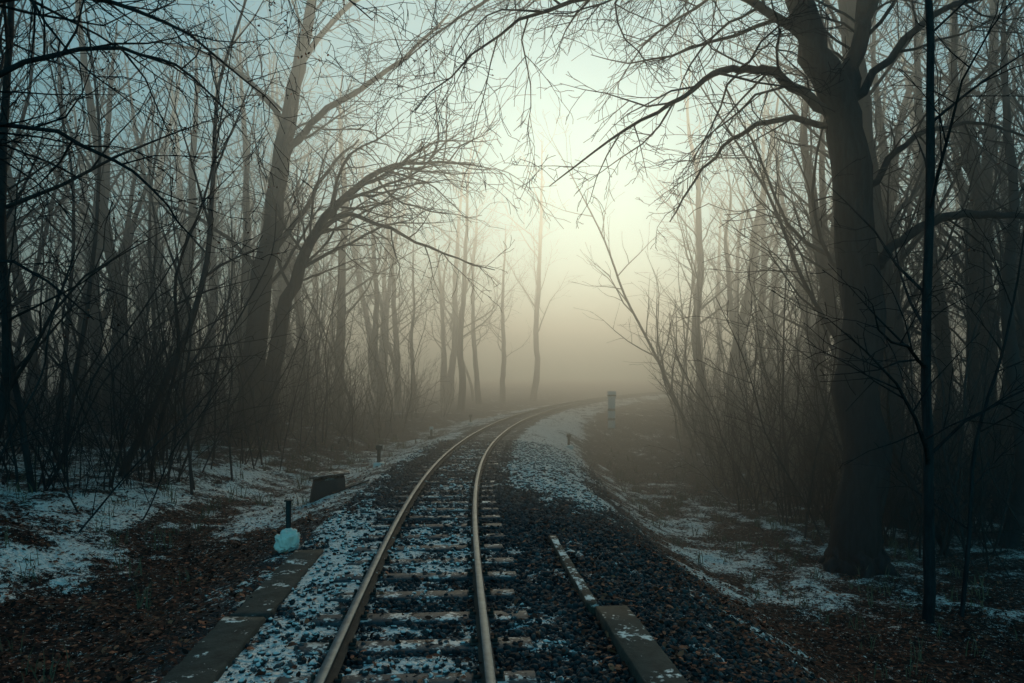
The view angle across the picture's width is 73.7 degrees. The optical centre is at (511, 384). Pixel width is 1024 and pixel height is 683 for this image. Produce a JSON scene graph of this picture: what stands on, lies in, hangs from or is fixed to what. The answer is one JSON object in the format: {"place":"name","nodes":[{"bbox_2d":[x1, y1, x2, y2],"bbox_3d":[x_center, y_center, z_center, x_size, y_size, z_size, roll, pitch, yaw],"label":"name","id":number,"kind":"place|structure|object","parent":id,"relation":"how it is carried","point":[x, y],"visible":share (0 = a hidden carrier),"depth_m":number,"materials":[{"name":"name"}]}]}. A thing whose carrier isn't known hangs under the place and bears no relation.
{"place":"outdoors","nodes":[
{"label":"outdoors","id":0,"kind":"place"},
{"bbox_2d":[0,380,1023,682],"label":"ground","id":1,"kind":"structure","parent":0,"point":[644,424],"depth_m":11.14,"materials":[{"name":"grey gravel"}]},
{"bbox_2d":[0,0,111,325],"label":"young tree","id":2,"kind":"object","parent":1,"relation":"on","point":[23,114],"visible":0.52,"depth_m":15.15,"materials":[{"name":"plant"}]},
{"bbox_2d":[0,3,163,379],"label":"bare tree","id":3,"kind":"object","parent":1,"relation":"on","point":[30,236],"visible":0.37,"depth_m":21.48,"materials":[{"name":"brown plant"}]},
{"bbox_2d":[0,0,183,423],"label":"bare tree","id":4,"kind":"object","parent":1,"relation":"on","point":[90,108],"visible":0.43,"depth_m":22.23,"materials":[{"name":"brown plant"}]},
{"bbox_2d":[45,0,274,481],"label":"young tree","id":5,"kind":"object","parent":1,"relation":"on","point":[172,382],"visible":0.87,"depth_m":12.47,"materials":[{"name":"brown plant"}]},
{"bbox_2d":[159,616,265,682],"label":"concrete edge beam","id":6,"kind":"structure","parent":1,"relation":"on","point":[215,651],"depth_m":4.91,"materials":[{"name":"grey concrete"}]},
{"bbox_2d":[0,0,493,356],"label":"beech tree","id":7,"kind":"object","parent":1,"relation":"on","point":[112,45],"visible":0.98,"depth_m":9.86,"materials":[{"name":"brown plant"}]},
{"bbox_2d":[229,549,323,617],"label":"concrete edge beam","id":8,"kind":"structure","parent":1,"relation":"on","point":[279,583],"depth_m":6.56,"materials":[{"name":"grey concrete"}]},
{"bbox_2d":[274,528,299,552],"bbox_3d":[-2.720,1.892,8.257,0.321,0.317,0.269,0,0,0],"label":"plastic bag","id":9,"kind":"object","parent":1,"relation":"on","point":[286,539],"visible":0.94,"depth_m":8.18,"materials":[{"name":"plastic"}]},
{"bbox_2d":[284,499,292,527],"bbox_3d":[-2.750,1.810,8.400,0.085,0.797,0.085,0,0,0],"label":"iron post","id":10,"kind":"object","parent":1,"relation":"on","point":[288,512],"visible":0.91,"depth_m":8.37,"materials":[{"name":"metal"}]},
{"bbox_2d":[89,0,570,441],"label":"beech tree","id":11,"kind":"object","parent":1,"relation":"on","point":[286,143],"visible":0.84,"depth_m":21.30,"materials":[{"name":"brown plant"}]},
{"bbox_2d":[309,469,369,502],"bbox_3d":[-3.527,2.066,13.956,1.192,0.600,0.595,0,0,-16],"label":"lineside cable box","id":12,"kind":"object","parent":1,"relation":"on","point":[324,484],"visible":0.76,"depth_m":13.70,"materials":[{"name":"paint"}]},
{"bbox_2d":[294,356,403,447],"bbox_3d":[-5.732,0.638,23.702,4.297,3.414,2.921,0,0,-24],"label":"hazel shrub","id":13,"kind":"object","parent":1,"relation":"on","point":[349,408],"visible":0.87,"depth_m":23.80,"materials":[{"name":"brown plant"}]},
{"bbox_2d":[373,445,384,467],"bbox_3d":[-3.570,1.986,18.350,0.300,0.730,0.240,0,0,0],"label":"wooden stake","id":14,"kind":"object","parent":1,"relation":"on","point":[379,448],"visible":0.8,"depth_m":18.34,"materials":[{"name":"brown wood"}]},
{"bbox_2d":[369,390,396,438],"bbox_3d":[-5.372,1.268,27.707,1.234,2.158,1.003,0,0,-29],"label":"hazel shrub","id":15,"kind":"object","parent":1,"relation":"on","point":[384,414],"visible":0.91,"depth_m":27.70,"materials":[{"name":"brown plant"}]},
{"bbox_2d":[428,427,434,438],"bbox_3d":[-3.470,2.139,29.450,0.300,0.680,0.240,0,0,0],"label":"wooden stake","id":16,"kind":"object","parent":1,"relation":"on","point":[431,430],"visible":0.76,"depth_m":29.43,"materials":[{"name":"brown wood"}]},
{"bbox_2d":[401,127,501,403],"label":"bare tree","id":17,"kind":"object","parent":1,"relation":"on","point":[453,354],"visible":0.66,"depth_m":59.56,"materials":[{"name":"brown plant"}]},
{"bbox_2d":[468,414,473,424],"bbox_3d":[-2.170,1.893,35.950,0.300,0.680,0.240,0,0,0],"label":"wooden stake","id":18,"kind":"object","parent":1,"relation":"on","point":[470,422],"visible":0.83,"depth_m":35.94,"materials":[{"name":"brown wood"}]},
{"bbox_2d":[420,110,524,410],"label":"bare tree","id":19,"kind":"object","parent":1,"relation":"on","point":[462,384],"visible":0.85,"depth_m":50.06,"materials":[{"name":"brown plant"}]},
{"bbox_2d":[0,0,1023,548],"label":"distant trees","id":20,"kind":"object","parent":1,"relation":"on","point":[888,196],"visible":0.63,"depth_m":23.39,"materials":[{"name":"brown plant"}]},
{"bbox_2d":[0,84,1023,577],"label":"undergrowth","id":21,"kind":"object","parent":1,"relation":"on","point":[184,388],"visible":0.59,"depth_m":15.71,"materials":[{"name":"brown plant"}]},
{"bbox_2d":[0,411,1023,682],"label":"fallen leaves","id":22,"kind":"object","parent":1,"relation":"on","point":[200,621],"visible":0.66,"depth_m":7.81,"materials":[{"name":"brown plant"}]},
{"bbox_2d":[214,439,818,682],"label":"gravel ballast","id":23,"kind":"structure","parent":1,"relation":"on","point":[498,601],"depth_m":7.15,"materials":[{"name":"gravel"}]},
{"bbox_2d":[468,110,581,400],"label":"bare tree","id":24,"kind":"object","parent":1,"relation":"on","point":[536,376],"visible":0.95,"depth_m":65.84,"materials":[{"name":"brown plant"}]},
{"bbox_2d":[274,386,777,682],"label":"railway track","id":25,"kind":"structure","parent":1,"relation":"on","point":[341,644],"depth_m":6.40,"materials":[{"name":"metal"}]},
{"bbox_2d":[565,434,572,448],"bbox_3d":[2.180,2.213,25.950,0.300,0.680,0.240,0,0,0],"label":"wooden stake","id":26,"kind":"object","parent":1,"relation":"on","point":[568,445],"visible":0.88,"depth_m":25.93,"materials":[{"name":"brown wood"}]},
{"bbox_2d":[548,535,599,615],"bbox_3d":[0.615,2.061,7.278,0.114,0.318,2.848,0,0,-4],"label":"wooden edge board","id":27,"kind":"object","parent":1,"relation":"on","point":[586,596],"visible":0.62,"depth_m":6.82,"materials":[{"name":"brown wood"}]},
{"bbox_2d":[607,391,615,427],"bbox_3d":[5.250,1.351,35.975,0.464,2.055,0.156,0,0,0],"label":"railway marker post","id":28,"kind":"object","parent":1,"relation":"on","point":[611,396],"visible":0.91,"depth_m":35.95,"materials":[{"name":"white paint"}]},
{"bbox_2d":[595,605,687,682],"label":"concrete edge beam","id":29,"kind":"structure","parent":1,"relation":"on","point":[642,654],"depth_m":4.91,"materials":[{"name":"grey concrete"}]},
{"bbox_2d":[277,0,1023,577],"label":"beech tree","id":30,"kind":"object","parent":1,"relation":"on","point":[857,510],"visible":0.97,"depth_m":12.73,"materials":[{"name":"brown plant"}]},
{"bbox_2d":[679,331,764,485],"bbox_3d":[7.348,0.865,23.796,2.594,5.712,4.356,0,0,0],"label":"hazel shrub","id":31,"kind":"object","parent":1,"relation":"on","point":[720,473],"visible":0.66,"depth_m":23.97,"materials":[{"name":"brown plant"}]},
{"bbox_2d":[645,395,803,511],"bbox_3d":[6.226,1.990,18.904,2.946,3.416,4.405,0,0,-27],"label":"hazel shrub","id":32,"kind":"object","parent":1,"relation":"on","point":[736,487],"visible":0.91,"depth_m":18.93,"materials":[{"name":"brown plant"}]},
{"bbox_2d":[686,331,815,494],"bbox_3d":[7.510,0.946,21.634,3.962,5.566,3.744,0,0,30],"label":"hazel shrub","id":33,"kind":"object","parent":1,"relation":"on","point":[733,450],"visible":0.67,"depth_m":21.92,"materials":[{"name":"brown plant"}]},
{"bbox_2d":[682,363,827,510],"bbox_3d":[6.379,1.515,18.622,4.517,4.385,2.931,0,0,-10],"label":"hazel shrub","id":34,"kind":"object","parent":1,"relation":"on","point":[733,432],"visible":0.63,"depth_m":19.38,"materials":[{"name":"brown plant"}]},
{"bbox_2d":[627,1,952,556],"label":"young tree","id":35,"kind":"object","parent":1,"relation":"on","point":[816,307],"visible":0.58,"depth_m":16.37,"materials":[{"name":"brown plant"}]},
{"bbox_2d":[720,318,920,524],"bbox_3d":[7.042,0.951,16.548,5.844,5.548,3.869,0,0,-40],"label":"hazel shrub","id":36,"kind":"object","parent":1,"relation":"on","point":[798,455],"visible":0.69,"depth_m":17.36,"materials":[{"name":"brown plant"}]},
{"bbox_2d":[675,260,1022,507],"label":"hazel shrub","id":37,"kind":"object","parent":1,"relation":"on","point":[808,398],"visible":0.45,"depth_m":16.78,"materials":[{"name":"brown plant"}]},
{"bbox_2d":[767,0,1023,622],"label":"young ash tree","id":38,"kind":"object","parent":1,"relation":"on","point":[925,432],"visible":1,"depth_m":9.95,"materials":[{"name":"brown plant"}]},
{"bbox_2d":[847,85,1023,616],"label":"young ash tree","id":39,"kind":"object","parent":1,"relation":"on","point":[968,528],"visible":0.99,"depth_m":10.29,"materials":[{"name":"brown plant"}]},
{"bbox_2d":[882,0,1023,291],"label":"bare tree","id":40,"kind":"object","parent":1,"relation":"on","point":[988,262],"visible":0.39,"depth_m":18.30,"materials":[{"name":"brown plant"}]},
{"bbox_2d":[901,20,1023,446],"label":"bare tree","id":41,"kind":"object","parent":1,"relation":"on","point":[973,101],"visible":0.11,"depth_m":24.29,"materials":[{"name":"brown plant"}]},
{"bbox_2d":[904,83,1021,528],"bbox_3d":[11.352,-2.001,18.148,3.264,12.146,3.706,0,0,19],"label":"young tree","id":42,"kind":"object","parent":1,"relation":"on","point":[968,342],"visible":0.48,"depth_m":17.68,"materials":[{"name":"brown plant"}]},
{"bbox_2d":[1001,35,1023,501],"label":"bare tree","id":43,"kind":"object","parent":1,"relation":"on","point":[1023,361],"visible":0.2,"depth_m":20.79,"materials":[{"name":"brown plant"}]},
{"bbox_2d":[0,0,1023,382],"label":"sky","id":44,"kind":"structure","parent":0,"point":[573,345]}
]}

